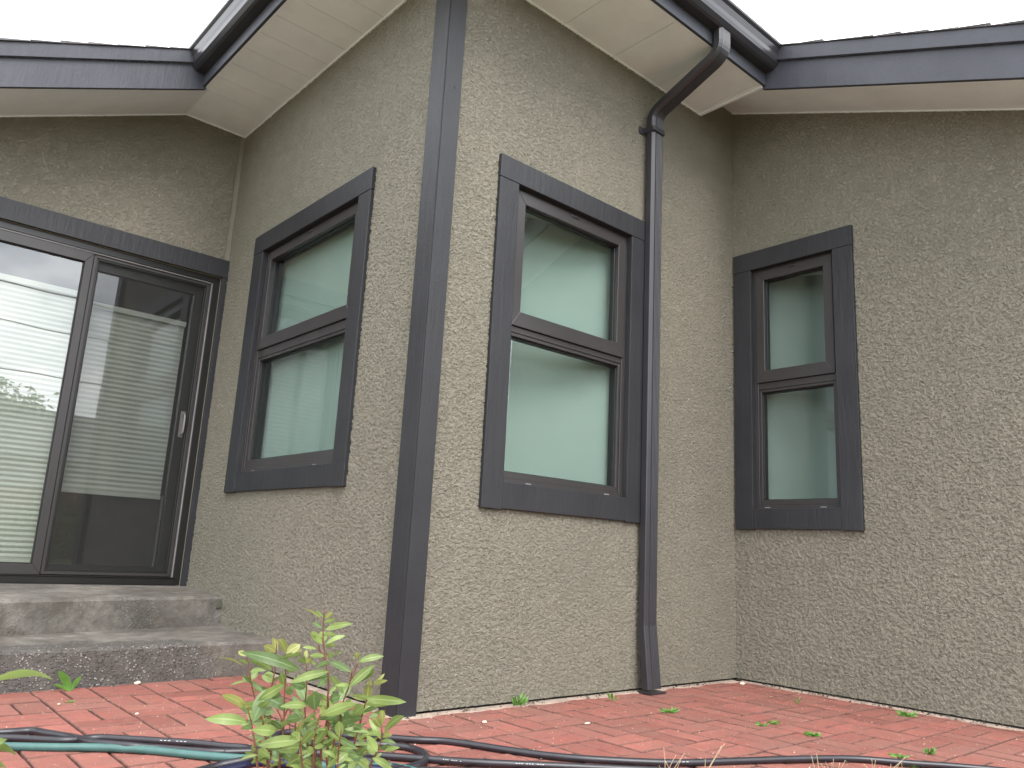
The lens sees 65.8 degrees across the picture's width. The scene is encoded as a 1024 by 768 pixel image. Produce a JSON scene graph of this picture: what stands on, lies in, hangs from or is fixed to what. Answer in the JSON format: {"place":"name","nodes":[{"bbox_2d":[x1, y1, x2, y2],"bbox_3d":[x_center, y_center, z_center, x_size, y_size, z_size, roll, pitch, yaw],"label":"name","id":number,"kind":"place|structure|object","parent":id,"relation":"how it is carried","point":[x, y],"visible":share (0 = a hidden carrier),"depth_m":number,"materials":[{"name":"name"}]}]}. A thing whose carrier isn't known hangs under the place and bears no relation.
{"place":"outdoors","nodes":[
{"label":"outdoors","id":0,"kind":"place"},
{"bbox_2d":[0,674,1023,767],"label":"brick paving","id":1,"kind":"structure","parent":0,"point":[691,735],"depth_m":3.06,"materials":[{"name":"red brick"}]},
{"bbox_2d":[53,670,81,690],"bbox_3d":[-1.834,1.222,3.261,0.101,0.086,0.020,13,-16,-40],"label":"weed","id":2,"kind":"object","parent":1,"relation":"on","point":[65,679],"visible":1,"depth_m":3.26,"materials":[{"name":"green plant"}]},
{"bbox_2d":[0,583,271,694],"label":"concrete steps","id":3,"kind":"structure","parent":1,"relation":"on","point":[101,635],"depth_m":3.77,"materials":[{"name":"grey concrete"}]},
{"bbox_2d":[3,742,416,767],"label":"garden hose","id":4,"kind":"object","parent":1,"relation":"on","point":[104,747],"visible":0.6,"depth_m":2.36,"materials":[{"name":"teal rubber"}]},
{"bbox_2d":[218,759,394,767],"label":"garden hose","id":5,"kind":"object","parent":1,"relation":"on","point":[246,764],"visible":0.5,"depth_m":2.29,"materials":[{"name":"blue rubber"}]},
{"bbox_2d":[0,727,1007,767],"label":"garden hose","id":6,"kind":"object","parent":1,"relation":"on","point":[421,758],"visible":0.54,"depth_m":2.52,"materials":[{"name":"black rubber"}]},
{"bbox_2d":[11,678,1023,767],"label":"grit","id":7,"kind":"object","parent":1,"relation":"on","point":[527,702],"visible":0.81,"depth_m":3.60,"materials":[{"name":"grey stone"}]},
{"bbox_2d":[607,691,618,700],"bbox_3d":[0.471,1.456,3.697,0.057,0.048,0.048,13,-16,-40],"label":"weed","id":8,"kind":"object","parent":1,"relation":"on","point":[611,696],"visible":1,"depth_m":3.70,"materials":[{"name":"green plant"}]},
{"bbox_2d":[659,707,679,712],"bbox_3d":[0.695,1.441,3.499,0.110,0.020,0.076,13,-16,-40],"label":"weed","id":9,"kind":"object","parent":1,"relation":"on","point":[672,710],"visible":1,"depth_m":3.48,"materials":[{"name":"green plant"}]},
{"bbox_2d":[659,747,684,767],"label":"grass tuft","id":10,"kind":"object","parent":1,"relation":"on","point":[672,761],"visible":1,"depth_m":2.28,"materials":[{"name":"plant"}]},
{"bbox_2d":[705,745,723,767],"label":"grass tuft","id":11,"kind":"object","parent":1,"relation":"on","point":[714,757],"visible":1,"depth_m":2.28,"materials":[{"name":"plant"}]},
{"bbox_2d":[755,721,767,725],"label":"weed","id":12,"kind":"object","parent":1,"relation":"on","point":[760,724],"visible":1,"depth_m":3.30,"materials":[{"name":"green plant"}]},
{"bbox_2d":[767,720,779,724],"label":"weed","id":13,"kind":"object","parent":1,"relation":"on","point":[775,722],"visible":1,"depth_m":3.35,"materials":[{"name":"green plant"}]},
{"bbox_2d":[803,730,821,736],"bbox_3d":[1.201,1.397,3.159,0.080,0.015,0.074,7,-13,-19],"label":"weed","id":14,"kind":"object","parent":1,"relation":"on","point":[810,734],"visible":1,"depth_m":3.15,"materials":[{"name":"green plant"}]},
{"bbox_2d":[811,756,845,767],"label":"grass tuft","id":15,"kind":"object","parent":1,"relation":"on","point":[826,764],"visible":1,"depth_m":2.27,"materials":[{"name":"plant"}]},
{"bbox_2d":[888,753,909,757],"bbox_3d":[1.399,1.347,2.871,0.080,0.013,0.059,3,-12,0],"label":"weed","id":16,"kind":"object","parent":1,"relation":"on","point":[897,755],"visible":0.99,"depth_m":2.86,"materials":[{"name":"green plant"}]},
{"bbox_2d":[896,710,916,716],"bbox_3d":[1.844,1.546,3.712,0.108,0.023,0.095,13,-16,-40],"label":"weed","id":17,"kind":"object","parent":1,"relation":"on","point":[907,714],"visible":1,"depth_m":3.70,"materials":[{"name":"green plant"}]},
{"bbox_2d":[922,747,936,753],"bbox_3d":[1.552,1.362,2.947,0.052,0.028,0.059,-5,-14,32],"label":"weed","id":18,"kind":"object","parent":1,"relation":"on","point":[932,750],"visible":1,"depth_m":2.94,"materials":[{"name":"green plant"}]},
{"bbox_2d":[0,0,1023,47],"label":"sky","id":19,"kind":"structure","parent":0,"point":[165,23],"materials":[{"name":"white"}]},
{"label":"garden bed","id":20,"kind":"structure","parent":0,"visible":0},
{"bbox_2d":[0,669,51,767],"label":"leafy shrub","id":21,"kind":"object","parent":20,"relation":"on","point":[12,675],"visible":1,"depth_m":1.42,"materials":[{"name":"green plant"}]},
{"bbox_2d":[205,608,404,767],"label":"leafy shrub","id":22,"kind":"object","parent":20,"relation":"on","point":[340,718],"visible":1,"depth_m":1.49,"materials":[{"name":"green plant"}]},
{"bbox_2d":[864,757,905,767],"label":"grass tuft","id":23,"kind":"object","parent":20,"relation":"on","point":[890,765],"visible":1,"depth_m":2.27,"materials":[{"name":"plant"}]},
{"label":"ground","id":24,"kind":"structure","parent":0,"visible":0},
{"bbox_2d":[0,0,1023,728],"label":"house","id":25,"kind":"structure","parent":24,"relation":"on","point":[448,354],"depth_m":4.32,"materials":[{"name":"beige paint"}]},
{"bbox_2d":[0,196,229,585],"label":"sliding door","id":26,"kind":"structure","parent":25,"relation":"in","point":[87,386],"depth_m":4.92,"materials":[{"name":"grey glass"}]},
{"bbox_2d":[224,167,376,492],"bbox_3d":[-1.173,-0.218,4.460,0.144,1.636,1.425,13,-16,-40],"label":"window","id":27,"kind":"structure","parent":25,"relation":"in","point":[299,426],"depth_m":4.52,"materials":[{"name":"brown metal"}]},
{"bbox_2d":[478,153,645,522],"bbox_3d":[0.174,-0.166,4.149,1.089,1.697,0.428,13,-16,-40],"label":"window","id":28,"kind":"structure","parent":25,"relation":"in","point":[556,429],"depth_m":4.15,"materials":[{"name":"brown metal"}]},
{"bbox_2d":[733,224,864,530],"bbox_3d":[1.799,0.015,4.774,0.428,1.730,0.775,13,-16,-40],"label":"window","id":29,"kind":"structure","parent":25,"relation":"in","point":[800,402],"depth_m":4.77,"materials":[{"name":"brown metal"}]},
{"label":"joint bed","id":30,"kind":"structure","parent":0,"visible":0},
{"bbox_2d":[272,674,389,717],"bbox_3d":[-0.838,1.379,3.503,0.071,0.024,1.140,13,-16,-40],"label":"mortar strip","id":31,"kind":"object","parent":30,"relation":"on","point":[310,687],"visible":0.18,"depth_m":3.53,"materials":[{"name":"grey concrete"}]},
{"bbox_2d":[390,679,740,720],"bbox_3d":[0.436,1.510,3.800,2.381,0.024,0.076,13,-16,-40],"label":"mortar strip","id":32,"kind":"object","parent":30,"relation":"on","point":[477,709],"visible":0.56,"depth_m":3.56,"materials":[{"name":"grey concrete"}]},
{"bbox_2d":[511,692,527,705],"bbox_3d":[0.035,1.378,3.461,0.087,0.056,0.074,13,-16,-40],"label":"weed","id":33,"kind":"object","parent":32,"relation":"on","point":[522,700],"visible":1,"depth_m":3.46,"materials":[{"name":"green plant"}]},
{"bbox_2d":[739,680,1023,730],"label":"mortar strip","id":34,"kind":"object","parent":30,"relation":"on","point":[924,713],"visible":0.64,"depth_m":3.86,"materials":[{"name":"grey concrete"}]}
]}

